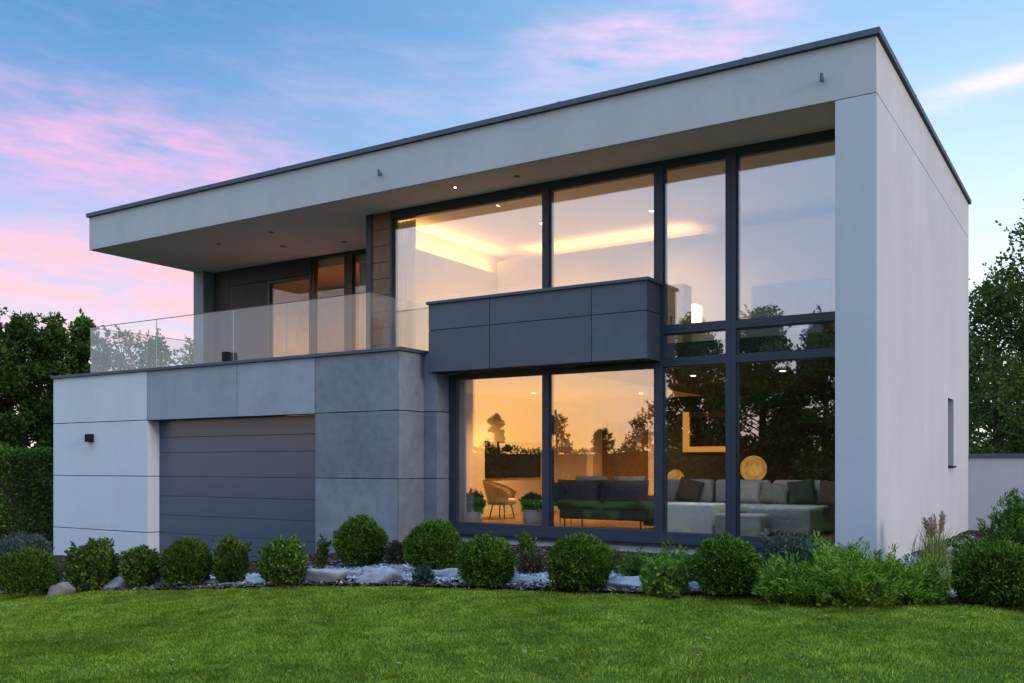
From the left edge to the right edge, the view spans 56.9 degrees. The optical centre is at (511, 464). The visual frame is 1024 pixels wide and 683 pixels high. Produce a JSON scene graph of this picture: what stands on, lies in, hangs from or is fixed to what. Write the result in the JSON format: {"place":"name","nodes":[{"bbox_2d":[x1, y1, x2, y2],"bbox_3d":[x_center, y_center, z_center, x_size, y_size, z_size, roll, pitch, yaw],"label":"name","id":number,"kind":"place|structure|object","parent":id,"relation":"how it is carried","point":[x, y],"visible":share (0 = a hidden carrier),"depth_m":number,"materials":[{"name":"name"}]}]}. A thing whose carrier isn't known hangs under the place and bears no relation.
{"place":"outdoors","nodes":[
{"label":"outdoors","id":0,"kind":"place"},
{"bbox_2d":[0,544,1023,682],"bbox_3d":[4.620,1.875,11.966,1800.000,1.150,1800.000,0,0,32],"label":"ground","id":1,"kind":"structure","parent":0,"point":[906,677],"depth_m":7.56,"materials":[{"name":"green plant"}]},
{"bbox_2d":[0,306,38,447],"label":"evergreen tree","id":2,"kind":"object","parent":1,"relation":"on","point":[7,426],"visible":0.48,"depth_m":25.00,"materials":[{"name":"green plant"}]},
{"bbox_2d":[0,441,54,550],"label":"clipped hedge","id":3,"kind":"object","parent":1,"relation":"on","point":[26,489],"visible":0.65,"depth_m":22.96,"materials":[{"name":"green plant"}]},
{"bbox_2d":[0,310,59,448],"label":"evergreen tree","id":4,"kind":"object","parent":1,"relation":"on","point":[18,327],"visible":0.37,"depth_m":26.16,"materials":[{"name":"green plant"}]},
{"bbox_2d":[0,545,64,596],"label":"clipped bush","id":5,"kind":"object","parent":1,"relation":"on","point":[28,570],"visible":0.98,"depth_m":13.41,"materials":[{"name":"green plant"}]},
{"bbox_2d":[9,311,79,447],"bbox_3d":[-13.187,-1.044,27.140,2.687,6.715,2.789,0,0,32],"label":"evergreen tree","id":6,"kind":"object","parent":1,"relation":"on","point":[54,351],"visible":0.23,"depth_m":26.69,"materials":[{"name":"green plant"}]},
{"bbox_2d":[47,582,76,594],"bbox_3d":[-6.469,1.817,13.537,0.406,0.282,0.221,0,0,9],"label":"rock","id":7,"kind":"object","parent":1,"relation":"on","point":[60,588],"visible":0.69,"depth_m":13.46,"materials":[{"name":"grey stone"}]},
{"bbox_2d":[61,308,113,373],"bbox_3d":[-12.660,-1.170,28.091,3.199,6.966,2.631,0,0,32],"label":"evergreen tree","id":8,"kind":"object","parent":1,"relation":"on","point":[84,338],"visible":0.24,"depth_m":27.81,"materials":[{"name":"green plant"}]},
{"bbox_2d":[100,325,155,370],"bbox_3d":[-12.234,-1.035,29.926,3.064,6.705,3.113,0,0,-6],"label":"evergreen tree","id":9,"kind":"object","parent":1,"relation":"on","point":[119,362],"visible":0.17,"depth_m":29.65,"materials":[{"name":"green plant"}]},
{"bbox_2d":[134,328,192,368],"bbox_3d":[-12.495,-1.237,33.217,3.755,7.096,3.476,0,0,14],"label":"evergreen tree","id":10,"kind":"object","parent":1,"relation":"on","point":[162,355],"visible":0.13,"depth_m":32.85,"materials":[{"name":"green plant"}]},
{"bbox_2d":[169,335,192,364],"bbox_3d":[-11.899,-1.255,35.012,3.405,7.080,3.927,0,0,32],"label":"evergreen tree","id":11,"kind":"object","parent":1,"relation":"on","point":[189,355],"visible":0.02,"depth_m":34.78,"materials":[{"name":"green plant"}]},
{"bbox_2d":[51,26,970,563],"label":"house","id":12,"kind":"structure","parent":1,"relation":"on","point":[563,246],"depth_m":16.79,"materials":[{"name":"painted plaster"},{"name":"glass"},{"name":"dark metal"}]},
{"bbox_2d":[159,415,316,560],"bbox_3d":[-5.432,0.660,18.722,4.785,3.173,0.045,0,0,32],"label":"garage door","id":13,"kind":"structure","parent":12,"relation":"in","point":[228,463],"depth_m":18.68,"materials":[{"name":"metal"}]},
{"bbox_2d":[267,275,311,357],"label":"window","id":14,"kind":"structure","parent":12,"relation":"in","point":[270,284],"depth_m":22.21,"materials":[{"name":"grey metal"}]},
{"bbox_2d":[312,252,345,353],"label":"window","id":15,"kind":"structure","parent":12,"relation":"in","point":[315,259],"depth_m":21.45,"materials":[{"name":"grey metal"}]},
{"bbox_2d":[346,248,365,350],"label":"window","id":16,"kind":"structure","parent":12,"relation":"in","point":[350,255],"depth_m":20.87,"materials":[{"name":"grey metal"}]},
{"bbox_2d":[359,262,365,349],"bbox_3d":[-3.009,-3.180,20.774,0.920,2.620,0.076,0,0,32],"label":"curtain","id":17,"kind":"object","parent":12,"relation":"hanging from","point":[362,307],"visible":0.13,"depth_m":20.93,"materials":[{"name":"fabric"}]},
{"bbox_2d":[398,219,415,348],"bbox_3d":[-2.044,-3.250,17.889,0.560,2.700,0.076,0,0,32],"label":"curtain","id":18,"kind":"object","parent":12,"relation":"hanging from","point":[407,284],"visible":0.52,"depth_m":17.83,"materials":[{"name":"fabric"}]},
{"bbox_2d":[460,380,465,521],"bbox_3d":[-0.954,-0.190,17.162,0.300,2.660,0.076,0,0,32],"label":"curtain","id":19,"kind":"object","parent":12,"relation":"hanging from","point":[462,451],"visible":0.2,"depth_m":17.12,"materials":[{"name":"fabric"}]},
{"bbox_2d":[390,182,544,373],"bbox_3d":[-0.817,-3.175,16.752,3.351,3.090,0.160,0,0,32],"label":"window","id":20,"kind":"structure","parent":12,"relation":"in","point":[535,190],"depth_m":17.00,"materials":[{"name":"grey metal"}]},
{"bbox_2d":[466,488,486,521],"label":"potted plant","id":21,"kind":"object","parent":12,"relation":"on","point":[477,504],"visible":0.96,"depth_m":17.54,"materials":[{"name":"green plant"}]},
{"bbox_2d":[449,369,544,533],"bbox_3d":[-0.243,-0.200,16.388,1.991,2.800,0.160,0,0,32],"label":"window","id":22,"kind":"structure","parent":12,"relation":"in","point":[454,380],"depth_m":16.72,"materials":[{"name":"grey glass"}]},
{"bbox_2d":[482,480,516,518],"bbox_3d":[-0.245,0.742,20.144,0.764,0.823,0.834,0,0,32],"label":"armchair","id":23,"kind":"object","parent":12,"relation":"on","point":[499,494],"visible":1,"depth_m":19.88,"materials":[{"name":"brown wicker"}]},
{"bbox_2d":[485,441,540,477],"bbox_3d":[0.048,-0.110,21.881,0.052,0.820,2.350,0,0,32],"label":"television","id":24,"kind":"object","parent":12,"relation":"attached to","point":[511,459],"visible":1,"depth_m":21.77,"materials":[{"name":"black glass"}]},
{"bbox_2d":[518,491,541,524],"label":"potted plant","id":25,"kind":"object","parent":12,"relation":"on","point":[532,513],"visible":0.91,"depth_m":17.73,"materials":[{"name":"green plant"}]},
{"bbox_2d":[538,500,571,525],"bbox_3d":[0.810,0.910,17.816,0.540,0.480,0.500,0,0,32],"label":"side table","id":26,"kind":"object","parent":12,"relation":"on","point":[559,517],"visible":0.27,"depth_m":17.51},
{"bbox_2d":[545,161,658,367],"bbox_3d":[1.462,-3.175,15.307,2.041,3.090,0.160,0,0,32],"label":"window","id":27,"kind":"structure","parent":12,"relation":"in","point":[652,168],"depth_m":15.37,"materials":[{"name":"grey metal"}]},
{"bbox_2d":[545,362,658,538],"bbox_3d":[1.462,-0.200,15.307,2.041,2.800,0.160,0,0,32],"label":"window","id":28,"kind":"structure","parent":12,"relation":"in","point":[550,528],"depth_m":15.40,"materials":[{"name":"grey glass"}]},
{"bbox_2d":[558,479,653,528],"bbox_3d":[1.743,0.710,16.952,1.760,0.880,0.960,0,0,32],"label":"sofa","id":29,"kind":"object","parent":12,"relation":"on","point":[609,500],"visible":0.91,"depth_m":16.56,"materials":[{"name":"fabric"}]},
{"bbox_2d":[554,482,559,505],"bbox_3d":[0.798,0.540,17.255,0.408,0.460,0.423,0,0,32],"label":"cushion","id":30,"kind":"object","parent":29,"relation":"on","point":[556,494],"visible":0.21,"depth_m":17.06,"materials":[{"name":"fabric"}]},
{"bbox_2d":[575,476,606,479],"bbox_3d":[1.421,0.400,17.097,0.625,0.399,0.218,0,0,32],"label":"cushion","id":31,"kind":"object","parent":29,"relation":"on","point":[590,477],"visible":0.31,"depth_m":17.06,"materials":[{"name":"beige fabric"}]},
{"bbox_2d":[614,476,644,480],"bbox_3d":[2.054,0.400,16.696,0.620,0.400,0.208,0,0,37],"label":"cushion","id":32,"kind":"object","parent":29,"relation":"on","point":[627,478],"visible":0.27,"depth_m":16.64,"materials":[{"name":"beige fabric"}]},
{"bbox_2d":[602,421,647,479],"bbox_3d":[2.650,0.075,22.183,1.170,2.150,0.047,0,0,32],"label":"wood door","id":33,"kind":"structure","parent":12,"relation":"in","point":[624,444],"depth_m":22.16,"materials":[{"name":"brown wood"}]},
{"bbox_2d":[668,470,683,478],"bbox_3d":[3.284,0.625,18.971,0.340,1.050,0.340,0,0,32],"label":"floor lamp","id":34,"kind":"object","parent":12,"relation":"on","point":[675,474],"visible":0.41,"depth_m":18.85,"materials":[{"name":"yellow paper"}]},
{"bbox_2d":[659,148,730,329],"bbox_3d":[2.813,-3.403,14.450,1.155,2.634,0.160,0,0,32],"label":"window","id":35,"kind":"structure","parent":12,"relation":"in","point":[722,155],"depth_m":14.48,"materials":[{"name":"grey glass"}]},
{"bbox_2d":[659,325,730,362],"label":"window","id":36,"kind":"structure","parent":12,"relation":"in","point":[664,334],"depth_m":14.40,"materials":[{"name":"grey metal"}]},
{"bbox_2d":[659,359,730,540],"bbox_3d":[2.813,-0.187,14.450,1.155,2.774,0.160,0,0,32],"label":"window","id":37,"kind":"structure","parent":12,"relation":"in","point":[663,367],"depth_m":14.60,"materials":[{"name":"grey metal"}]},
{"bbox_2d":[668,502,724,533],"bbox_3d":[2.990,0.895,15.576,0.900,0.510,0.650,0,0,32],"label":"ottoman","id":38,"kind":"object","parent":12,"relation":"on","point":[687,517],"visible":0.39,"depth_m":15.27,"materials":[{"name":"white fabric"}]},
{"bbox_2d":[683,411,724,451],"bbox_3d":[4.393,-0.730,21.048,1.210,0.900,0.097,0,0,32],"label":"picture frame","id":39,"kind":"object","parent":12,"relation":"attached to","point":[703,431],"visible":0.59,"depth_m":21.10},
{"bbox_2d":[643,479,834,534],"bbox_3d":[3.812,0.685,16.387,3.200,0.830,1.900,0,0,32],"label":"sofa","id":40,"kind":"object","parent":12,"relation":"on","point":[787,518],"visible":0.42,"depth_m":15.40,"materials":[{"name":"grey fabric"}]},
{"bbox_2d":[674,476,703,501],"bbox_3d":[3.230,0.480,17.205,0.532,0.528,0.211,0,0,27],"label":"cushion","id":41,"kind":"object","parent":40,"relation":"on","point":[689,490],"visible":0.88,"depth_m":17.14,"materials":[{"name":"brown fabric"}]},
{"bbox_2d":[740,482,760,503],"bbox_3d":[4.126,0.510,16.566,0.499,0.401,0.208,0,0,32],"label":"cushion","id":42,"kind":"object","parent":40,"relation":"on","point":[750,493],"visible":0.7,"depth_m":16.47,"materials":[{"name":"grey fabric"}]},
{"bbox_2d":[759,482,787,503],"bbox_3d":[4.521,0.510,16.292,0.545,0.408,0.220,0,0,38],"label":"cushion","id":43,"kind":"object","parent":40,"relation":"on","point":[770,493],"visible":0.92,"depth_m":16.22,"materials":[{"name":"grey fabric"}]},
{"bbox_2d":[787,478,816,504],"bbox_3d":[4.918,0.480,16.040,0.520,0.493,0.230,0,0,32],"label":"cushion","id":44,"kind":"object","parent":40,"relation":"on","point":[802,492],"visible":0.9,"depth_m":15.97,"materials":[{"name":"green fabric"}]},
{"bbox_2d":[817,480,834,506],"bbox_3d":[5.359,0.490,15.784,0.482,0.458,0.219,0,0,32],"label":"cushion","id":45,"kind":"object","parent":40,"relation":"on","point":[826,496],"visible":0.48,"depth_m":15.76,"materials":[{"name":"brown fabric"}]},
{"bbox_2d":[715,513,768,535],"bbox_3d":[3.643,0.965,14.954,0.750,0.370,0.500,0,0,32],"label":"pouf","id":46,"kind":"object","parent":12,"relation":"on","point":[752,524],"visible":0.65,"depth_m":14.68,"materials":[{"name":"grey fabric"}]},
{"bbox_2d":[740,456,766,479],"bbox_3d":[4.578,0.490,17.913,0.500,1.320,0.500,0,0,32],"label":"floor lamp","id":47,"kind":"object","parent":12,"relation":"on","point":[753,467],"visible":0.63,"depth_m":17.74,"materials":[{"name":"yellow paper"}]},
{"bbox_2d":[731,129,834,324],"bbox_3d":[4.048,-3.403,13.667,1.765,2.634,0.160,0,0,32],"label":"window","id":48,"kind":"structure","parent":12,"relation":"in","point":[827,136],"depth_m":14.00,"materials":[{"name":"grey metal"}]},
{"bbox_2d":[731,316,834,358],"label":"window","id":49,"kind":"structure","parent":12,"relation":"in","point":[735,328],"depth_m":13.74,"materials":[{"name":"grey metal"}]},
{"bbox_2d":[731,353,834,546],"bbox_3d":[4.048,-0.187,13.667,1.765,2.774,0.160,0,0,32],"label":"window","id":50,"kind":"structure","parent":12,"relation":"in","point":[735,363],"depth_m":14.05,"materials":[{"name":"grey metal"}]},
{"bbox_2d":[20,530,1022,607],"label":"planting bed","id":51,"kind":"object","parent":1,"relation":"on","point":[333,560],"visible":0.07,"depth_m":14.05,"materials":[{"name":"brown soil"}]},
{"bbox_2d":[0,532,23,556],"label":"blue conifer","id":52,"kind":"object","parent":51,"relation":"on","point":[4,548],"visible":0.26,"depth_m":16.76,"materials":[{"name":"grey plant"}]},
{"bbox_2d":[0,531,54,554],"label":"blue conifer","id":53,"kind":"object","parent":51,"relation":"on","point":[36,542],"visible":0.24,"depth_m":18.06,"materials":[{"name":"grey plant"}]},
{"bbox_2d":[61,537,120,590],"bbox_3d":[-6.106,1.476,13.794,0.845,0.844,0.834,0,0,32],"label":"clipped bush","id":54,"kind":"object","parent":51,"relation":"on","point":[92,563],"visible":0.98,"depth_m":13.60,"materials":[{"name":"green plant"}]},
{"bbox_2d":[101,577,139,590],"bbox_3d":[-5.672,1.762,13.753,0.573,0.250,0.208,0,0,-24],"label":"rock","id":55,"kind":"object","parent":51,"relation":"on","point":[117,582],"visible":0.38,"depth_m":13.67,"materials":[{"name":"stone"}]},
{"bbox_2d":[117,544,161,586],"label":"clipped bush","id":56,"kind":"object","parent":51,"relation":"on","point":[141,564],"visible":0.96,"depth_m":13.53,"materials":[{"name":"green plant"}]},
{"bbox_2d":[153,577,165,585],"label":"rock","id":57,"kind":"object","parent":51,"relation":"on","point":[158,583],"visible":0.23,"depth_m":13.63,"materials":[{"name":"stone"}]},
{"bbox_2d":[159,535,213,586],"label":"clipped bush","id":58,"kind":"object","parent":51,"relation":"on","point":[184,560],"visible":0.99,"depth_m":13.26,"materials":[{"name":"green plant"}]},
{"bbox_2d":[200,578,218,583],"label":"rock","id":59,"kind":"object","parent":51,"relation":"on","point":[211,580],"visible":0.38,"depth_m":13.46,"materials":[{"name":"stone"}]},
{"bbox_2d":[211,532,251,582],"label":"clipped bush","id":60,"kind":"object","parent":51,"relation":"on","point":[231,561],"visible":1,"depth_m":13.30,"materials":[{"name":"green plant"}]},
{"bbox_2d":[245,574,264,583],"bbox_3d":[-3.495,1.637,12.995,0.342,0.240,0.181,0,0,9],"label":"rock","id":61,"kind":"object","parent":51,"relation":"on","point":[254,579],"visible":0.51,"depth_m":12.95,"materials":[{"name":"stone"}]},
{"bbox_2d":[253,532,308,586],"bbox_3d":[-3.080,1.300,12.650,0.726,0.778,0.671,0,0,12],"label":"clipped bush","id":62,"kind":"object","parent":51,"relation":"on","point":[283,560],"visible":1,"depth_m":12.46,"materials":[{"name":"green plant"}]},
{"bbox_2d":[315,533,331,568],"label":"spiky plant","id":63,"kind":"object","parent":51,"relation":"on","point":[321,554],"visible":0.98,"depth_m":13.97,"materials":[{"name":"green plant"}]},
{"bbox_2d":[301,569,349,581],"bbox_3d":[-2.489,1.544,12.727,0.712,0.321,0.488,0,0,32],"label":"rock","id":64,"kind":"object","parent":51,"relation":"on","point":[326,575],"visible":0.66,"depth_m":12.56,"materials":[{"name":"stone"}]},
{"bbox_2d":[348,570,361,576],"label":"rock","id":65,"kind":"object","parent":51,"relation":"on","point":[355,572],"visible":0.38,"depth_m":12.85,"materials":[{"name":"stone"}]},
{"bbox_2d":[332,513,388,566],"bbox_3d":[-2.220,1.145,13.944,0.904,0.862,0.886,0,0,32],"label":"clipped bush","id":66,"kind":"object","parent":51,"relation":"on","point":[359,538],"visible":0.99,"depth_m":13.72,"materials":[{"name":"green plant"}]},
{"bbox_2d":[361,566,376,572],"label":"rock","id":67,"kind":"object","parent":51,"relation":"on","point":[365,568],"visible":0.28,"depth_m":13.06,"materials":[{"name":"stone"}]},
{"bbox_2d":[355,568,407,585],"bbox_3d":[-1.667,1.499,12.384,0.794,0.297,0.374,0,0,16],"label":"rock","id":68,"kind":"object","parent":51,"relation":"on","point":[387,575],"visible":0.73,"depth_m":12.23,"materials":[{"name":"stone"}]},
{"bbox_2d":[382,539,409,564],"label":"reddish shrub","id":69,"kind":"object","parent":51,"relation":"on","point":[395,552],"visible":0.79,"depth_m":13.68,"materials":[{"name":"brown plant"}]},
{"bbox_2d":[391,565,405,571],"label":"rock","id":70,"kind":"object","parent":51,"relation":"on","point":[400,568],"visible":0.43,"depth_m":12.98,"materials":[{"name":"stone"}]},
{"bbox_2d":[412,565,435,583],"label":"light shrub","id":71,"kind":"object","parent":51,"relation":"on","point":[422,573],"visible":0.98,"depth_m":11.94,"materials":[{"name":"blue plant"}]},
{"bbox_2d":[402,518,461,569],"bbox_3d":[-1.091,1.137,12.989,0.895,0.808,0.876,0,0,32],"label":"clipped bush","id":72,"kind":"object","parent":51,"relation":"on","point":[433,544],"visible":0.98,"depth_m":12.75,"materials":[{"name":"green plant"}]},
{"bbox_2d":[433,568,458,576],"bbox_3d":[-0.720,1.471,12.431,0.692,0.216,0.310,0,0,11],"label":"rock","id":73,"kind":"object","parent":51,"relation":"on","point":[446,572],"visible":0.27,"depth_m":12.32,"materials":[{"name":"stone"}]},
{"bbox_2d":[456,530,517,587],"bbox_3d":[-0.309,1.183,11.570,0.811,0.757,0.804,0,0,32],"label":"clipped bush","id":74,"kind":"object","parent":51,"relation":"on","point":[485,559],"visible":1,"depth_m":11.35,"materials":[{"name":"green plant"}]},
{"bbox_2d":[0,566,1021,603],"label":"bark chips","id":75,"kind":"object","parent":51,"relation":"on","point":[522,586],"visible":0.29,"depth_m":11.83,"materials":[{"name":"brown wood"}]},
{"bbox_2d":[66,553,957,596],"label":"gravel","id":76,"kind":"structure","parent":51,"relation":"on","point":[380,566],"depth_m":12.98,"materials":[{"name":"grey gravel"}]},
{"bbox_2d":[515,529,536,558],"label":"dwarf conifer","id":77,"kind":"object","parent":51,"relation":"on","point":[527,542],"visible":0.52,"depth_m":12.48,"materials":[{"name":"green plant"}]},
{"bbox_2d":[508,575,546,582],"bbox_3d":[0.260,1.443,11.730,0.657,0.159,0.270,0,0,-8],"label":"rock","id":78,"kind":"object","parent":51,"relation":"on","point":[518,578],"visible":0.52,"depth_m":11.62,"materials":[{"name":"stone"}]},
{"bbox_2d":[515,547,549,574],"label":"reddish shrub","id":79,"kind":"object","parent":51,"relation":"on","point":[531,563],"visible":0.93,"depth_m":12.21,"materials":[{"name":"brown plant"}]},
{"bbox_2d":[546,529,616,590],"bbox_3d":[0.781,1.139,10.982,0.836,0.762,0.862,0,0,32],"label":"clipped bush","id":80,"kind":"object","parent":51,"relation":"on","point":[578,560],"visible":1,"depth_m":10.76,"materials":[{"name":"green plant"}]},
{"bbox_2d":[603,576,641,587],"bbox_3d":[1.311,1.415,10.950,0.492,0.226,0.327,0,0,17],"label":"rock","id":81,"kind":"object","parent":51,"relation":"on","point":[627,581],"visible":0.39,"depth_m":10.87,"materials":[{"name":"stone"}]},
{"bbox_2d":[612,547,647,571],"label":"ground cover plant","id":82,"kind":"object","parent":51,"relation":"on","point":[619,558],"visible":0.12,"depth_m":12.29,"materials":[{"name":"green plant"}]},
{"bbox_2d":[612,535,697,582],"bbox_3d":[1.938,1.203,11.397,1.137,0.760,1.793,0,0,-24],"label":"dwarf pine","id":83,"kind":"object","parent":51,"relation":"on","point":[634,564],"visible":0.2,"depth_m":11.53,"materials":[{"name":"green plant"}]},
{"bbox_2d":[639,544,691,598],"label":"light shrub","id":84,"kind":"object","parent":51,"relation":"on","point":[664,576],"visible":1,"depth_m":10.13,"materials":[{"name":"green plant"}]},
{"bbox_2d":[688,581,701,589],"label":"rock","id":85,"kind":"object","parent":51,"relation":"on","point":[693,585],"visible":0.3,"depth_m":10.42,"materials":[{"name":"stone"}]},
{"bbox_2d":[689,531,764,597],"bbox_3d":[2.290,1.086,10.025,0.809,0.756,0.778,0,0,32],"label":"clipped bush","id":86,"kind":"object","parent":51,"relation":"on","point":[722,564],"visible":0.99,"depth_m":9.81,"materials":[{"name":"green plant"}]},
{"bbox_2d":[756,528,822,575],"bbox_3d":[3.004,1.060,10.285,0.788,0.747,0.791,0,0,32],"label":"flowering shrub","id":87,"kind":"object","parent":51,"relation":"on","point":[787,544],"visible":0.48,"depth_m":10.15,"materials":[{"name":"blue plant"}]},
{"bbox_2d":[750,529,953,607],"bbox_3d":[3.509,1.114,9.629,1.896,0.823,1.850,0,0,32],"label":"juniper","id":88,"kind":"object","parent":51,"relation":"on","point":[851,575],"visible":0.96,"depth_m":9.14,"materials":[{"name":"green plant"}]},
{"bbox_2d":[907,511,962,569],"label":"ornamental grass","id":89,"kind":"object","parent":51,"relation":"on","point":[934,546],"depth_m":11.80,"materials":[{"name":"green plant"}]},
{"bbox_2d":[937,565,954,589],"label":"ornamental grass","id":90,"kind":"object","parent":51,"relation":"on","point":[947,577],"depth_m":10.02,"materials":[{"name":"green plant"}]},
{"bbox_2d":[942,487,1023,575],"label":"juniper","id":91,"kind":"object","parent":51,"relation":"on","point":[1013,514],"visible":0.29,"depth_m":10.42,"materials":[{"name":"green plant"}]},
{"bbox_2d":[949,539,1023,607],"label":"globe shrub","id":92,"kind":"object","parent":51,"relation":"on","point":[990,571],"visible":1,"depth_m":8.75,"materials":[{"name":"green plant"}]},
{"bbox_2d":[969,335,1020,453],"bbox_3d":[13.794,-1.373,28.849,4.812,5.756,4.675,0,0,-3],"label":"leafy tree","id":93,"kind":"object","parent":1,"relation":"on","point":[978,359],"visible":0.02,"depth_m":28.05,"materials":[{"name":"green plant"}]},
{"bbox_2d":[969,264,1023,453],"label":"leafy tree","id":94,"kind":"object","parent":1,"relation":"on","point":[990,287],"visible":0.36,"depth_m":23.42,"materials":[{"name":"green plant"}]},
{"bbox_2d":[969,199,1023,453],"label":"leafy tree","id":95,"kind":"object","parent":1,"relation":"on","point":[1008,271],"visible":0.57,"depth_m":22.53,"materials":[{"name":"green plant"}]},
{"bbox_2d":[969,454,1023,529],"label":"garden wall","id":96,"kind":"structure","parent":1,"relation":"on","point":[993,478],"depth_m":19.50,"materials":[{"name":"paint"}]},
{"bbox_2d":[971,340,1023,452],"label":"leafy tree","id":97,"kind":"object","parent":1,"relation":"on","point":[1009,348],"visible":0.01,"depth_m":28.17,"materials":[{"name":"green plant"}]},
{"bbox_2d":[0,0,1023,447],"label":"sky","id":98,"kind":"structure","parent":0,"point":[104,104],"materials":[{"name":"blue"}]},
{"bbox_2d":[668,283,691,342],"bbox_3d":[2.925,-2.530,16.697,0.370,1.260,0.425,0,0,32],"label":"nightstand","id":99,"kind":"object","parent":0,"point":[680,303],"visible":0.47,"depth_m":16.53,"materials":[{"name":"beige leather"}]},
{"bbox_2d":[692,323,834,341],"bbox_3d":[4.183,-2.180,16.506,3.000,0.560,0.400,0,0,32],"label":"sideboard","id":100,"kind":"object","parent":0,"point":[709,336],"depth_m":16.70,"materials":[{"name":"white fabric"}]},
{"bbox_2d":[692,304,701,322],"bbox_3d":[3.237,-2.670,17.106,0.320,0.420,0.300,0,0,32],"label":"table lamp","id":101,"kind":"object","parent":100,"relation":"on","point":[696,313],"visible":0.22,"depth_m":16.93,"materials":[{"name":"white"}]},
{"bbox_2d":[741,278,831,337],"bbox_3d":[4.364,-2.435,15.018,1.300,1.030,0.680,0,0,32],"label":"armchair","id":102,"kind":"object","parent":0,"point":[793,297],"visible":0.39,"depth_m":15.04,"materials":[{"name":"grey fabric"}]}
]}

